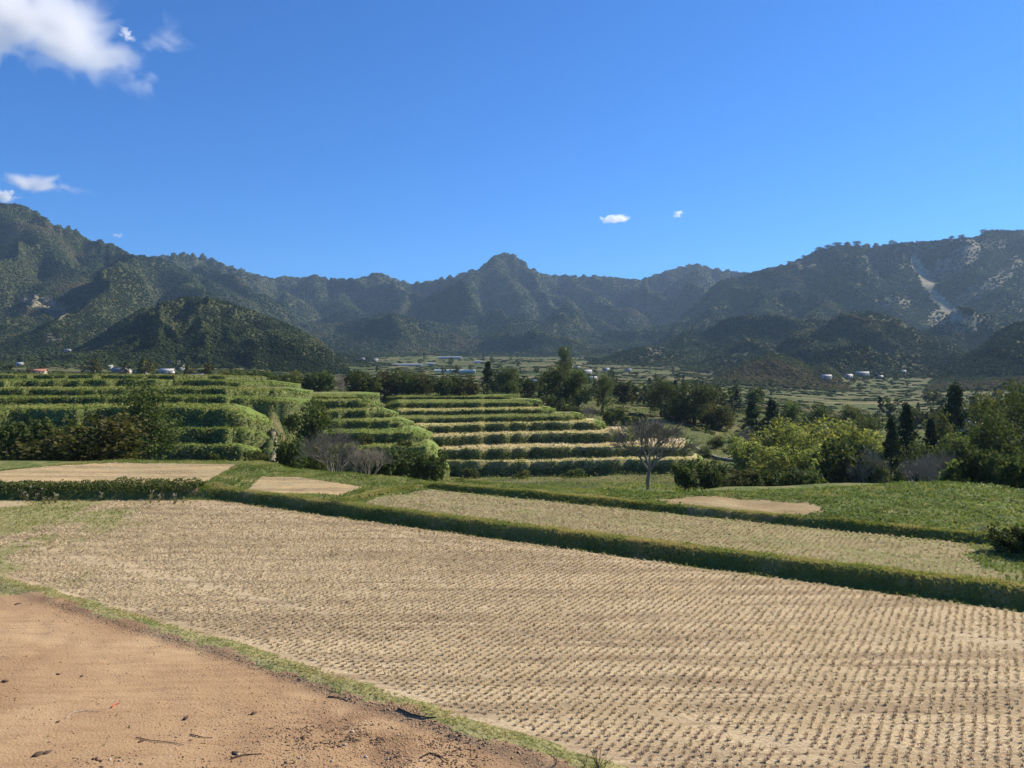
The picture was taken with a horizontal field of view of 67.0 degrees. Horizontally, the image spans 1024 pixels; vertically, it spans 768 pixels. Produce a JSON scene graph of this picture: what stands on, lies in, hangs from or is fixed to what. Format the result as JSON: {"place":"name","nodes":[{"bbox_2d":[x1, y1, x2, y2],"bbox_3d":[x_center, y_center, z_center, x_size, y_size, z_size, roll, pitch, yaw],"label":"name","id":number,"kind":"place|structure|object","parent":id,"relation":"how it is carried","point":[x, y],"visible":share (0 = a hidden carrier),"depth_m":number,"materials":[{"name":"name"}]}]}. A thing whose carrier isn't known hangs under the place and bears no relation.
{"place":"outdoors","nodes":[
{"label":"outdoors","id":0,"kind":"place"},
{"bbox_2d":[0,462,235,493],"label":"straw field","id":1,"kind":"structure","parent":0,"point":[128,470],"depth_m":68.45,"materials":[{"name":"plant"}]},
{"bbox_2d":[2,426,268,447],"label":"terrace","id":2,"kind":"structure","parent":0,"point":[243,437],"depth_m":125.09,"materials":[{"name":"plant"}]},
{"bbox_2d":[0,403,272,432],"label":"terrace","id":3,"kind":"structure","parent":0,"point":[218,420],"depth_m":131.54,"materials":[{"name":"plant"}]},
{"bbox_2d":[0,374,289,384],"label":"terrace","id":4,"kind":"structure","parent":0,"point":[144,377],"depth_m":214.90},
{"bbox_2d":[0,373,704,475],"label":"terrace grass","id":5,"kind":"structure","parent":4,"relation":"on","point":[98,405],"depth_m":171.74,"materials":[{"name":"plant"}]},
{"bbox_2d":[33,443,262,460],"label":"terrace","id":6,"kind":"structure","parent":0,"point":[185,455],"depth_m":120.06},
{"bbox_2d":[0,379,301,387],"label":"terrace","id":7,"kind":"structure","parent":0,"point":[95,383],"depth_m":193.08,"materials":[{"name":"plant"}]},
{"bbox_2d":[0,368,706,476],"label":"bank shrubs","id":8,"kind":"object","parent":7,"relation":"on","point":[264,396],"visible":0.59,"depth_m":169.12,"materials":[{"name":"green plant"}]},
{"bbox_2d":[0,395,310,443],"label":"terrace","id":9,"kind":"structure","parent":0,"point":[283,409],"depth_m":156.75,"materials":[{"name":"plant"}]},
{"bbox_2d":[0,386,312,398],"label":"terrace","id":10,"kind":"structure","parent":0,"point":[246,392],"depth_m":166.10,"materials":[{"name":"plant"}]},
{"bbox_2d":[0,591,576,767],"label":"soil field","id":11,"kind":"structure","parent":0,"point":[131,670],"depth_m":23.03,"materials":[{"name":"soil"}]},
{"bbox_2d":[70,711,555,767],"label":"plant debris","id":12,"kind":"object","parent":11,"relation":"on","point":[350,738],"visible":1,"depth_m":20.75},
{"bbox_2d":[243,476,360,498],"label":"straw field","id":13,"kind":"structure","parent":0,"point":[268,485],"depth_m":61.66,"materials":[{"name":"plant"}]},
{"bbox_2d":[312,392,379,401],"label":"terrace","id":14,"kind":"structure","parent":0,"point":[357,393],"depth_m":249.22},
{"bbox_2d":[313,399,382,408],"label":"terrace","id":15,"kind":"structure","parent":0,"point":[356,402],"depth_m":197.21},
{"bbox_2d":[316,408,398,418],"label":"terrace","id":16,"kind":"structure","parent":0,"point":[370,414],"depth_m":183.69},
{"bbox_2d":[318,416,413,428],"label":"terrace","id":17,"kind":"structure","parent":0,"point":[382,425],"depth_m":172.62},
{"bbox_2d":[323,425,432,442],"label":"terrace","id":18,"kind":"structure","parent":0,"point":[393,437],"depth_m":159.04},
{"bbox_2d":[307,439,449,480],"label":"terrace","id":19,"kind":"structure","parent":0,"point":[427,449],"depth_m":147.10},
{"bbox_2d":[386,392,516,401],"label":"terrace","id":20,"kind":"structure","parent":0,"point":[404,397],"depth_m":265.95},
{"bbox_2d":[453,374,480,395],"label":"shrub","id":21,"kind":"object","parent":20,"relation":"on","point":[468,388],"visible":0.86,"depth_m":278.27,"materials":[{"name":"green plant"}]},
{"bbox_2d":[387,398,541,408],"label":"terrace","id":22,"kind":"structure","parent":0,"point":[447,404],"depth_m":233.68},
{"bbox_2d":[391,406,555,414],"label":"terrace","id":23,"kind":"structure","parent":0,"point":[435,412],"depth_m":216.41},
{"bbox_2d":[399,411,584,422],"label":"terrace","id":24,"kind":"structure","parent":0,"point":[526,419],"depth_m":200.30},
{"bbox_2d":[414,418,605,432],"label":"terrace","id":25,"kind":"structure","parent":0,"point":[519,427],"depth_m":190.61,"materials":[{"name":"plant"}]},
{"bbox_2d":[0,500,1023,767],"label":"rice field","id":26,"kind":"structure","parent":0,"point":[658,714],"depth_m":28.48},
{"bbox_2d":[0,490,1023,767],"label":"rice stubble","id":27,"kind":"object","parent":26,"relation":"on","point":[266,528],"visible":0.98,"depth_m":33.83,"materials":[{"name":"plant"}]},
{"bbox_2d":[0,462,1023,767],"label":"loose straw","id":28,"kind":"object","parent":26,"relation":"on","point":[542,614],"visible":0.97,"depth_m":31.18,"materials":[{"name":"plant"}]},
{"bbox_2d":[0,204,1023,489],"bbox_3d":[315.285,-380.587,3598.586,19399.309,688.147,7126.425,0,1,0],"label":"ground","id":29,"kind":"structure","parent":0,"point":[936,296],"depth_m":2193.56,"materials":[{"name":"plant"}]},
{"bbox_2d":[99,372,187,459],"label":"broadleaf tree","id":30,"kind":"object","parent":29,"relation":"on","point":[154,425],"visible":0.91,"depth_m":95.91,"materials":[{"name":"green plant"}]},
{"bbox_2d":[300,369,337,391],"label":"shrub","id":31,"kind":"object","parent":29,"relation":"on","point":[321,381],"visible":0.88,"depth_m":287.15,"materials":[{"name":"green plant"}]},
{"bbox_2d":[342,369,382,392],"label":"shrub","id":32,"kind":"object","parent":29,"relation":"on","point":[358,381],"visible":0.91,"depth_m":277.02,"materials":[{"name":"green plant"}]},
{"bbox_2d":[373,368,406,397],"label":"shrub","id":33,"kind":"object","parent":29,"relation":"on","point":[387,384],"visible":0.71,"depth_m":290.31,"materials":[{"name":"green plant"}]},
{"bbox_2d":[389,368,418,394],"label":"shrub","id":34,"kind":"object","parent":29,"relation":"on","point":[406,379],"visible":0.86,"depth_m":287.47,"materials":[{"name":"green plant"}]},
{"bbox_2d":[408,372,436,394],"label":"shrub","id":35,"kind":"object","parent":29,"relation":"on","point":[423,386],"visible":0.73,"depth_m":290.56,"materials":[{"name":"green plant"}]},
{"bbox_2d":[429,373,460,395],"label":"shrub","id":36,"kind":"object","parent":29,"relation":"on","point":[445,386],"visible":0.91,"depth_m":277.62,"materials":[{"name":"green plant"}]},
{"bbox_2d":[476,360,499,393],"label":"conifer","id":37,"kind":"object","parent":29,"relation":"on","point":[486,379],"visible":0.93,"depth_m":292.48,"materials":[{"name":"green plant"}]},
{"bbox_2d":[492,366,522,394],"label":"broadleaf tree","id":38,"kind":"object","parent":29,"relation":"on","point":[509,386],"visible":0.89,"depth_m":299.15,"materials":[{"name":"green plant"}]},
{"bbox_2d":[0,302,1020,431],"bbox_3d":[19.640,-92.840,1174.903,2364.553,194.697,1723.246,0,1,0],"label":"hedgerow","id":39,"kind":"object","parent":29,"relation":"on","point":[817,393],"visible":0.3,"depth_m":707.69,"materials":[{"name":"plant"}]},
{"bbox_2d":[0,202,1023,391],"bbox_3d":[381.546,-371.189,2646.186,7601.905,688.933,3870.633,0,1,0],"label":"forest","id":40,"kind":"object","parent":29,"relation":"on","point":[779,371],"visible":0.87,"depth_m":2138.61,"materials":[{"name":"plant"}]},
{"bbox_2d":[516,376,541,398],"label":"shrub","id":41,"kind":"object","parent":29,"relation":"on","point":[530,388],"visible":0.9,"depth_m":306.86,"materials":[{"name":"green plant"}]},
{"bbox_2d":[538,361,583,411],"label":"broadleaf tree","id":42,"kind":"object","parent":29,"relation":"on","point":[555,379],"visible":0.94,"depth_m":248.55,"materials":[{"name":"green plant"}]},
{"bbox_2d":[555,346,575,373],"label":"broadleaf tree","id":43,"kind":"object","parent":29,"relation":"on","point":[564,355],"visible":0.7,"depth_m":498.79,"materials":[{"name":"green plant"}]},
{"bbox_2d":[563,367,593,410],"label":"broadleaf tree","id":44,"kind":"object","parent":29,"relation":"on","point":[582,396],"visible":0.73,"depth_m":251.86,"materials":[{"name":"green plant"}]},
{"bbox_2d":[589,370,616,411],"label":"broadleaf tree","id":45,"kind":"object","parent":29,"relation":"on","point":[603,399],"visible":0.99,"depth_m":253.08,"materials":[{"name":"green plant"}]},
{"bbox_2d":[599,407,624,425],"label":"shrub","id":46,"kind":"object","parent":29,"relation":"on","point":[617,415],"visible":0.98,"depth_m":229.45,"materials":[{"name":"green plant"}]},
{"bbox_2d":[235,390,1023,490],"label":"scrub","id":47,"kind":"object","parent":29,"relation":"on","point":[652,485],"visible":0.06,"depth_m":150.47,"materials":[{"name":"green plant"}]},
{"bbox_2d":[645,376,677,415],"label":"broadleaf tree","id":48,"kind":"object","parent":29,"relation":"on","point":[660,391],"visible":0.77,"depth_m":262.62,"materials":[{"name":"green plant"}]},
{"bbox_2d":[660,398,691,423],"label":"shrub","id":49,"kind":"object","parent":29,"relation":"on","point":[666,412],"visible":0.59,"depth_m":246.39,"materials":[{"name":"green plant"}]},
{"bbox_2d":[670,455,704,491],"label":"shrub","id":50,"kind":"object","parent":29,"relation":"on","point":[684,477],"visible":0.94,"depth_m":102.80,"materials":[{"name":"green plant"}]},
{"bbox_2d":[663,380,721,424],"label":"broadleaf tree","id":51,"kind":"object","parent":29,"relation":"on","point":[698,395],"visible":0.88,"depth_m":245.64,"materials":[{"name":"green plant"}]},
{"bbox_2d":[694,460,727,489],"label":"shrub","id":52,"kind":"object","parent":29,"relation":"on","point":[708,480],"visible":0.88,"depth_m":103.03,"materials":[{"name":"green plant"}]},
{"bbox_2d":[696,402,737,430],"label":"shrub","id":53,"kind":"object","parent":29,"relation":"on","point":[718,416],"visible":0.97,"depth_m":240.86,"materials":[{"name":"green plant"}]},
{"bbox_2d":[721,468,759,486],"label":"shrub","id":54,"kind":"object","parent":29,"relation":"on","point":[738,476],"visible":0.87,"depth_m":99.62,"materials":[{"name":"green plant"}]},
{"bbox_2d":[721,432,772,473],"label":"bamboo","id":55,"kind":"object","parent":29,"relation":"on","point":[738,456],"visible":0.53,"depth_m":136.98,"materials":[{"name":"green plant"}]},
{"bbox_2d":[735,399,763,443],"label":"conifer","id":56,"kind":"object","parent":29,"relation":"on","point":[751,412],"visible":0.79,"depth_m":216.10,"materials":[{"name":"green plant"}]},
{"bbox_2d":[737,425,788,451],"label":"broadleaf tree","id":57,"kind":"object","parent":29,"relation":"on","point":[774,436],"visible":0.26,"depth_m":139.02,"materials":[{"name":"green plant"}]},
{"bbox_2d":[742,447,788,480],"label":"bamboo","id":58,"kind":"object","parent":29,"relation":"on","point":[768,464],"visible":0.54,"depth_m":115.88,"materials":[{"name":"green plant"}]},
{"bbox_2d":[520,395,1017,472],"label":"scrub","id":59,"kind":"object","parent":29,"relation":"on","point":[698,427],"visible":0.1,"depth_m":253.78,"materials":[{"name":"green plant"}]},
{"bbox_2d":[748,441,791,477],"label":"bamboo","id":60,"kind":"object","parent":29,"relation":"on","point":[758,448],"visible":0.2,"depth_m":120.57,"materials":[{"name":"green plant"}]},
{"bbox_2d":[759,398,784,439],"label":"conifer","id":61,"kind":"object","parent":29,"relation":"on","point":[771,410],"visible":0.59,"depth_m":219.53,"materials":[{"name":"green plant"}]},
{"bbox_2d":[742,466,808,485],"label":"shrub","id":62,"kind":"object","parent":29,"relation":"on","point":[761,479],"visible":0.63,"depth_m":99.73,"materials":[{"name":"green plant"}]},
{"bbox_2d":[758,417,805,473],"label":"bamboo","id":63,"kind":"object","parent":29,"relation":"on","point":[776,423],"visible":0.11,"depth_m":148.56,"materials":[{"name":"green plant"}]},
{"bbox_2d":[776,399,808,429],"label":"broadleaf tree","id":64,"kind":"object","parent":29,"relation":"on","point":[791,409],"visible":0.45,"depth_m":232.25,"materials":[{"name":"green plant"}]},
{"bbox_2d":[773,443,820,474],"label":"bamboo","id":65,"kind":"object","parent":29,"relation":"on","point":[804,461],"visible":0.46,"depth_m":117.05,"materials":[{"name":"green plant"}]},
{"bbox_2d":[780,422,830,464],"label":"bamboo","id":66,"kind":"object","parent":29,"relation":"on","point":[793,437],"visible":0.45,"depth_m":140.40,"materials":[{"name":"green plant"}]},
{"bbox_2d":[788,466,828,485],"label":"shrub","id":67,"kind":"object","parent":29,"relation":"on","point":[815,477],"visible":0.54,"depth_m":98.00,"materials":[{"name":"green plant"}]},
{"bbox_2d":[799,401,839,429],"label":"broadleaf tree","id":68,"kind":"object","parent":29,"relation":"on","point":[817,412],"visible":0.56,"depth_m":233.08,"materials":[{"name":"green plant"}]},
{"bbox_2d":[801,418,857,447],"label":"bamboo","id":69,"kind":"object","parent":29,"relation":"on","point":[849,425],"visible":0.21,"depth_m":149.96,"materials":[{"name":"green plant"}]},
{"bbox_2d":[815,434,873,483],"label":"shrub","id":70,"kind":"object","parent":29,"relation":"on","point":[837,457],"visible":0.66,"depth_m":105.51,"materials":[{"name":"green plant"}]},
{"bbox_2d":[830,404,864,430],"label":"broadleaf tree","id":71,"kind":"object","parent":29,"relation":"on","point":[853,414],"visible":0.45,"depth_m":230.35,"materials":[{"name":"green plant"}]},
{"bbox_2d":[831,424,874,477],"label":"bamboo","id":72,"kind":"object","parent":29,"relation":"on","point":[855,432],"visible":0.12,"depth_m":141.38,"materials":[{"name":"green plant"}]},
{"bbox_2d":[844,428,883,479],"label":"bamboo","id":73,"kind":"object","parent":29,"relation":"on","point":[874,442],"visible":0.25,"depth_m":139.80,"materials":[{"name":"green plant"}]},
{"bbox_2d":[848,408,886,445],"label":"broadleaf tree","id":74,"kind":"object","parent":29,"relation":"on","point":[866,425],"visible":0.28,"depth_m":182.54,"materials":[{"name":"green plant"}]},
{"bbox_2d":[844,443,893,482],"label":"bare shrub","id":75,"kind":"object","parent":29,"relation":"on","point":[870,463],"visible":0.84,"depth_m":102.66,"materials":[{"name":"grey plant"}]},
{"bbox_2d":[851,459,895,483],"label":"shrub","id":76,"kind":"object","parent":29,"relation":"on","point":[878,475],"visible":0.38,"depth_m":102.42,"materials":[{"name":"green plant"}]},
{"bbox_2d":[878,415,903,482],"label":"conifer","id":77,"kind":"object","parent":29,"relation":"on","point":[889,445],"visible":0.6,"depth_m":126.47,"materials":[{"name":"green plant"}]},
{"bbox_2d":[887,401,921,482],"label":"conifer","id":78,"kind":"object","parent":29,"relation":"on","point":[908,433],"visible":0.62,"depth_m":129.67,"materials":[{"name":"green plant"}]},
{"bbox_2d":[892,440,943,482],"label":"tree","id":79,"kind":"object","parent":29,"relation":"on","point":[923,451],"visible":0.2,"depth_m":110.46,"materials":[{"name":"green plant"}]},
{"bbox_2d":[921,417,941,480],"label":"conifer","id":80,"kind":"object","parent":29,"relation":"on","point":[931,434],"visible":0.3,"depth_m":139.79,"materials":[{"name":"green plant"}]},
{"bbox_2d":[909,447,962,480],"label":"bare shrub","id":81,"kind":"object","parent":29,"relation":"on","point":[940,463],"visible":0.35,"depth_m":96.53,"materials":[{"name":"grey plant"}]},
{"bbox_2d":[915,407,959,461],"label":"broadleaf tree","id":82,"kind":"object","parent":29,"relation":"on","point":[944,428],"visible":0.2,"depth_m":149.21,"materials":[{"name":"green plant"}]},
{"bbox_2d":[937,382,970,438],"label":"conifer","id":83,"kind":"object","parent":29,"relation":"on","point":[954,394],"visible":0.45,"depth_m":159.21,"materials":[{"name":"green plant"}]},
{"bbox_2d":[931,432,977,481],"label":"broadleaf tree","id":84,"kind":"object","parent":29,"relation":"on","point":[962,448],"visible":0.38,"depth_m":103.22,"materials":[{"name":"green plant"}]},
{"bbox_2d":[963,384,1009,454],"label":"broadleaf tree","id":85,"kind":"object","parent":29,"relation":"on","point":[987,401],"visible":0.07,"depth_m":129.85,"materials":[{"name":"green plant"}]},
{"bbox_2d":[962,405,1023,487],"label":"broadleaf tree","id":86,"kind":"object","parent":29,"relation":"on","point":[994,434],"visible":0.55,"depth_m":96.20,"materials":[{"name":"green plant"}]},
{"bbox_2d":[971,372,1023,455],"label":"broadleaf tree","id":87,"kind":"object","parent":29,"relation":"on","point":[1019,411],"visible":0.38,"depth_m":109.54,"materials":[{"name":"green plant"}]},
{"bbox_2d":[0,439,1023,767],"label":"grass bank","id":88,"kind":"structure","parent":0,"point":[468,729],"depth_m":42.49,"materials":[{"name":"plant"}]},
{"bbox_2d":[0,415,76,460],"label":"shrub","id":89,"kind":"object","parent":88,"relation":"on","point":[9,436],"visible":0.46,"depth_m":90.99,"materials":[{"name":"green plant"}]},
{"bbox_2d":[0,413,157,460],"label":"shrub","id":90,"kind":"object","parent":88,"relation":"on","point":[74,448],"visible":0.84,"depth_m":85.69,"materials":[{"name":"green plant"}]},
{"bbox_2d":[0,476,205,493],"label":"bank shrubs","id":91,"kind":"object","parent":88,"relation":"on","point":[149,485],"visible":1,"depth_m":60.35,"materials":[{"name":"green plant"}]},
{"bbox_2d":[273,436,308,468],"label":"shrub","id":92,"kind":"object","parent":88,"relation":"on","point":[284,452],"visible":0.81,"depth_m":95.56,"materials":[{"name":"green plant"}]},
{"bbox_2d":[289,397,339,471],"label":"broadleaf tree","id":93,"kind":"object","parent":88,"relation":"on","point":[317,419],"visible":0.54,"depth_m":102.72,"materials":[{"name":"green plant"}]},
{"bbox_2d":[290,424,364,471],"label":"bare shrub","id":94,"kind":"object","parent":88,"relation":"on","point":[322,450],"visible":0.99,"depth_m":92.13,"materials":[{"name":"grey plant"}]},
{"bbox_2d":[344,443,397,474],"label":"bare shrub","id":95,"kind":"object","parent":88,"relation":"on","point":[376,455],"visible":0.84,"depth_m":99.56,"materials":[{"name":"grey plant"}]},
{"bbox_2d":[363,446,417,477],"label":"shrub","id":96,"kind":"object","parent":88,"relation":"on","point":[399,467],"visible":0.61,"depth_m":109.14,"materials":[{"name":"green plant"}]},
{"bbox_2d":[402,449,450,481],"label":"shrub","id":97,"kind":"object","parent":88,"relation":"on","point":[433,470],"visible":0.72,"depth_m":112.47,"materials":[{"name":"green plant"}]},
{"bbox_2d":[606,414,710,489],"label":"bare tree","id":98,"kind":"object","parent":88,"relation":"on","point":[653,427],"visible":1,"depth_m":95.92,"materials":[{"name":"grey plant"}]},
{"bbox_2d":[656,496,824,523],"bbox_3d":[14.947,8.135,51.504,10.935,0.560,7.918,1,1,32],"label":"dirt patch","id":99,"kind":"object","parent":88,"relation":"on","point":[787,507],"visible":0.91,"depth_m":50.74,"materials":[{"name":"soil"}]},
{"bbox_2d":[598,479,1023,531],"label":"weeds","id":100,"kind":"object","parent":88,"relation":"on","point":[911,498],"visible":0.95,"depth_m":52.89,"materials":[{"name":"green plant"}]},
{"bbox_2d":[894,455,943,481],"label":"bare shrub","id":101,"kind":"object","parent":88,"relation":"on","point":[924,472],"visible":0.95,"depth_m":92.94,"materials":[{"name":"grey plant"}]},
{"bbox_2d":[935,456,982,483],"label":"shrub","id":102,"kind":"object","parent":88,"relation":"on","point":[952,468],"visible":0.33,"depth_m":79.64,"materials":[{"name":"green plant"}]},
{"bbox_2d":[957,445,1019,487],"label":"shrub","id":103,"kind":"object","parent":88,"relation":"on","point":[975,460],"visible":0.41,"depth_m":77.21,"materials":[{"name":"green plant"}]},
{"bbox_2d":[980,451,1023,488],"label":"shrub","id":104,"kind":"object","parent":88,"relation":"on","point":[1011,472],"visible":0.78,"depth_m":73.26,"materials":[{"name":"green plant"}]},
{"bbox_2d":[984,521,1023,555],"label":"shrub","id":105,"kind":"object","parent":88,"relation":"on","point":[1013,541],"visible":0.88,"depth_m":39.17,"materials":[{"name":"green plant"}]},
{"bbox_2d":[0,0,1023,283],"label":"sky","id":106,"kind":"structure","parent":0,"point":[411,141],"materials":[{"name":"blue"}]},
{"bbox_2d":[432,426,636,446],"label":"terrace","id":107,"kind":"structure","parent":0,"point":[536,436],"depth_m":180.84,"materials":[{"name":"plant"}]},
{"bbox_2d":[440,438,694,459],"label":"terrace","id":108,"kind":"structure","parent":0,"point":[609,452],"depth_m":169.96,"materials":[{"name":"plant"}]},
{"bbox_2d":[446,453,703,476],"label":"terrace","id":109,"kind":"structure","parent":0,"point":[594,465],"depth_m":163.31,"materials":[{"name":"plant"}]},
{"bbox_2d":[363,489,1006,580],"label":"rice field","id":110,"kind":"structure","parent":0,"point":[849,549],"depth_m":43.71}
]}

